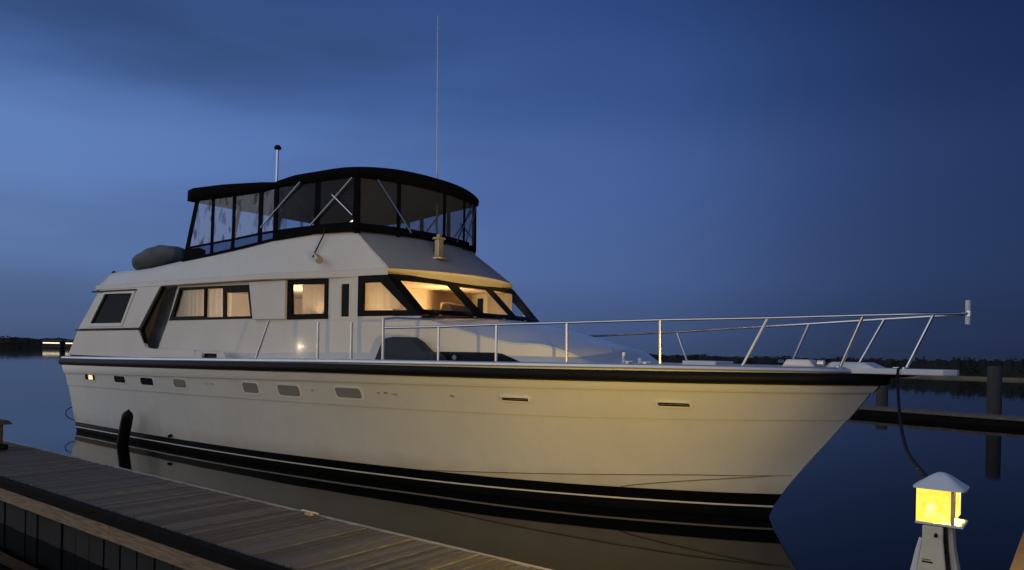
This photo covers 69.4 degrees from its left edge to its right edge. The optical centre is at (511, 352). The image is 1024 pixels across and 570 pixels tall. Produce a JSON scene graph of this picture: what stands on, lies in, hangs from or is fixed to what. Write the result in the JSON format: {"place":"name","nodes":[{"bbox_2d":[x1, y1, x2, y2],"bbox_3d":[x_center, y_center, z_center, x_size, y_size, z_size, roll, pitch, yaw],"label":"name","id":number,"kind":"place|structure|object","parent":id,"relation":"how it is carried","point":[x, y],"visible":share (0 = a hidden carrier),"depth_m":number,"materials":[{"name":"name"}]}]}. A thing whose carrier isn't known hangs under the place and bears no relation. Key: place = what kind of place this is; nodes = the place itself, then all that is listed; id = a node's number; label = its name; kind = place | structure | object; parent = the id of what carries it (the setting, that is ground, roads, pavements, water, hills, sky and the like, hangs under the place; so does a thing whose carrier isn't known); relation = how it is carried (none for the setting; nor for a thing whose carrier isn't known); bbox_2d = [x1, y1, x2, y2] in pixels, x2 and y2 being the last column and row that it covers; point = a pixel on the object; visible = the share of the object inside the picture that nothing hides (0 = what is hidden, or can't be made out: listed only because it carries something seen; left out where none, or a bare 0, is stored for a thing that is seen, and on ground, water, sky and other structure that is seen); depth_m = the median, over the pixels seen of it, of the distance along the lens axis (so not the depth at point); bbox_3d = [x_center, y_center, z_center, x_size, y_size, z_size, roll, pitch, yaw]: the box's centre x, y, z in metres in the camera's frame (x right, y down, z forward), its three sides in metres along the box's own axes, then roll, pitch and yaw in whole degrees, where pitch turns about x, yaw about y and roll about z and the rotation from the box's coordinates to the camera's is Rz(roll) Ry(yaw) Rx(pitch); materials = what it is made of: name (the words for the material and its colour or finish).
{"place":"outdoors","nodes":[
{"label":"outdoors","id":0,"kind":"place"},
{"bbox_2d":[0,419,11,451],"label":"cleat","id":1,"kind":"object","parent":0,"point":[2,445],"visible":1,"depth_m":11.53,"materials":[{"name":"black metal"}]},
{"bbox_2d":[0,347,1023,569],"bbox_3d":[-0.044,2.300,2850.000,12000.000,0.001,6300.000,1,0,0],"label":"water","id":2,"kind":"structure","parent":0,"point":[845,500],"depth_m":11.39,"materials":[{"name":"blue liquid"}]},
{"bbox_2d":[116,409,132,444],"bbox_3d":[-8.973,1.907,17.100,0.248,1.255,0.915,1,0,-39],"label":"fender","id":3,"kind":"object","parent":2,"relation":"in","point":[125,427],"visible":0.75,"depth_m":16.89,"materials":[{"name":"black rubber"}]},
{"bbox_2d":[0,440,551,569],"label":"finger pier","id":4,"kind":"structure","parent":2,"relation":"on","point":[110,517],"depth_m":7.37,"materials":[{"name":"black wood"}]},
{"bbox_2d":[58,26,971,516],"bbox_3d":[-2.369,-2.556,15.466,20.538,10.620,5.767,1,0,38],"label":"motor yacht","id":5,"kind":"object","parent":2,"relation":"on","point":[264,352],"visible":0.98,"depth_m":12.96,"materials":[{"name":"white plastic"}]},
{"bbox_2d":[86,290,135,326],"bbox_3d":[-9.792,-1.083,18.071,2.553,0.890,0.082,1,0,38],"label":"window","id":6,"kind":"structure","parent":5,"relation":"in","point":[113,310],"depth_m":18.06,"materials":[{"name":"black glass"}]},
{"bbox_2d":[132,245,184,269],"bbox_3d":[-8.543,-2.265,17.999,2.044,0.661,1.024,1,0,38],"label":"covered tender","id":7,"kind":"object","parent":5,"relation":"on","point":[155,256],"visible":0.57,"depth_m":17.46,"materials":[{"name":"grey fabric"}]},
{"bbox_2d":[169,285,251,320],"bbox_3d":[-6.420,-1.068,15.889,3.166,0.734,0.196,1,0,36],"label":"window","id":8,"kind":"structure","parent":5,"relation":"in","point":[206,302],"depth_m":16.03,"materials":[{"name":"black metal"}]},
{"bbox_2d":[287,278,328,319],"bbox_3d":[-3.792,-1.013,14.156,1.139,0.770,0.328,1,0,32],"label":"window","id":9,"kind":"structure","parent":5,"relation":"in","point":[315,292],"depth_m":14.27,"materials":[{"name":"black metal"}]},
{"bbox_2d":[342,284,348,316],"bbox_3d":[-3.034,-0.958,13.543,0.221,0.608,0.012,1,0,32],"label":"slot window","id":10,"kind":"structure","parent":5,"relation":"in","point":[345,287],"depth_m":13.55,"materials":[{"name":"black glass"}]},
{"bbox_2d":[357,275,420,315],"bbox_3d":[-2.121,-1.011,13.068,1.423,0.730,0.223,1,0,32],"label":"window","id":11,"kind":"structure","parent":5,"relation":"in","point":[383,293],"depth_m":13.21,"materials":[{"name":"black metal"}]},
{"bbox_2d":[375,337,446,360],"bbox_3d":[-1.706,-0.025,12.462,1.548,0.485,0.295,1,0,38],"label":"deck box","id":12,"kind":"object","parent":5,"relation":"on","point":[406,348],"visible":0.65,"depth_m":12.36,"materials":[{"name":"black fabric"}]},
{"bbox_2d":[478,298,483,312],"bbox_3d":[-0.696,-0.913,16.558,0.221,0.608,0.012,1,0,44],"label":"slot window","id":13,"kind":"structure","parent":5,"relation":"in","point":[480,301],"depth_m":16.56,"materials":[{"name":"black glass"}]},
{"bbox_2d":[487,293,532,317],"bbox_3d":[-0.007,-0.970,15.794,1.423,0.730,0.223,1,0,44],"label":"window","id":14,"kind":"structure","parent":5,"relation":"in","point":[492,306],"depth_m":15.81,"materials":[{"name":"beige"}]},
{"bbox_2d":[896,364,927,478],"bbox_3d":[3.574,0.486,6.705,0.176,0.738,6.484,1,0,27],"label":"mooring line","id":15,"kind":"object","parent":5,"relation":"hanging from","point":[920,470],"visible":0.97,"depth_m":7.13,"materials":[{"name":"black fabric"}]},
{"bbox_2d":[876,385,887,406],"bbox_3d":[18.304,2.586,36.600,0.549,2.132,0.549,1,0,0],"label":"piling","id":16,"kind":"object","parent":2,"relation":"in","point":[882,396],"visible":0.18,"depth_m":36.38,"materials":[{"name":"grey wood"}]},
{"bbox_2d":[855,405,1023,427],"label":"floating dock","id":17,"kind":"object","parent":2,"relation":"on","point":[969,418],"visible":0.16,"depth_m":28.07,"materials":[{"name":"black wood"}]},
{"bbox_2d":[986,366,1002,414],"bbox_3d":[18.413,2.083,28.250,0.508,3.142,0.508,1,0,0],"label":"piling","id":18,"kind":"object","parent":2,"relation":"in","point":[994,392],"visible":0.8,"depth_m":28.05,"materials":[{"name":"grey wood"}]},
{"bbox_2d":[1010,532,1023,569],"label":"dock","id":19,"kind":"object","parent":2,"relation":"on","point":[1017,562],"depth_m":6.37,"materials":[{"name":"brown wood"}]},
{"bbox_2d":[910,472,969,569],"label":"power pedestal","id":20,"kind":"object","parent":19,"relation":"on","point":[935,512],"visible":1,"depth_m":3.53,"materials":[{"name":"beige plastic"}]},
{"bbox_2d":[0,0,1023,361],"label":"sky","id":21,"kind":"structure","parent":0,"point":[621,159],"materials":[{"name":"blue"}]},
{"bbox_2d":[912,375,1023,380],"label":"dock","id":22,"kind":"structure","parent":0,"point":[978,377],"depth_m":98.50,"materials":[{"name":"wood"}]},
{"bbox_3d":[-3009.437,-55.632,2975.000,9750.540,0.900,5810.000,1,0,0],"label":"marsh land","id":23,"kind":"structure","parent":0,"visible":0},
{"bbox_2d":[42,339,64,347],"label":"shore shed","id":24,"kind":"structure","parent":23,"relation":"on","point":[52,343],"depth_m":372.00,"materials":[{"name":"grey"}]},
{"bbox_2d":[63,340,73,347],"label":"shore shed","id":25,"kind":"structure","parent":23,"relation":"on","point":[68,343],"depth_m":372.00,"materials":[{"name":"grey"}]},
{"bbox_2d":[0,336,1023,377],"bbox_3d":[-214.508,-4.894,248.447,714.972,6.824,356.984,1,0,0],"label":"wood","id":26,"kind":"object","parent":23,"relation":"on","point":[1011,368],"visible":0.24,"depth_m":118.58,"materials":[{"name":"black plant"}]}
]}

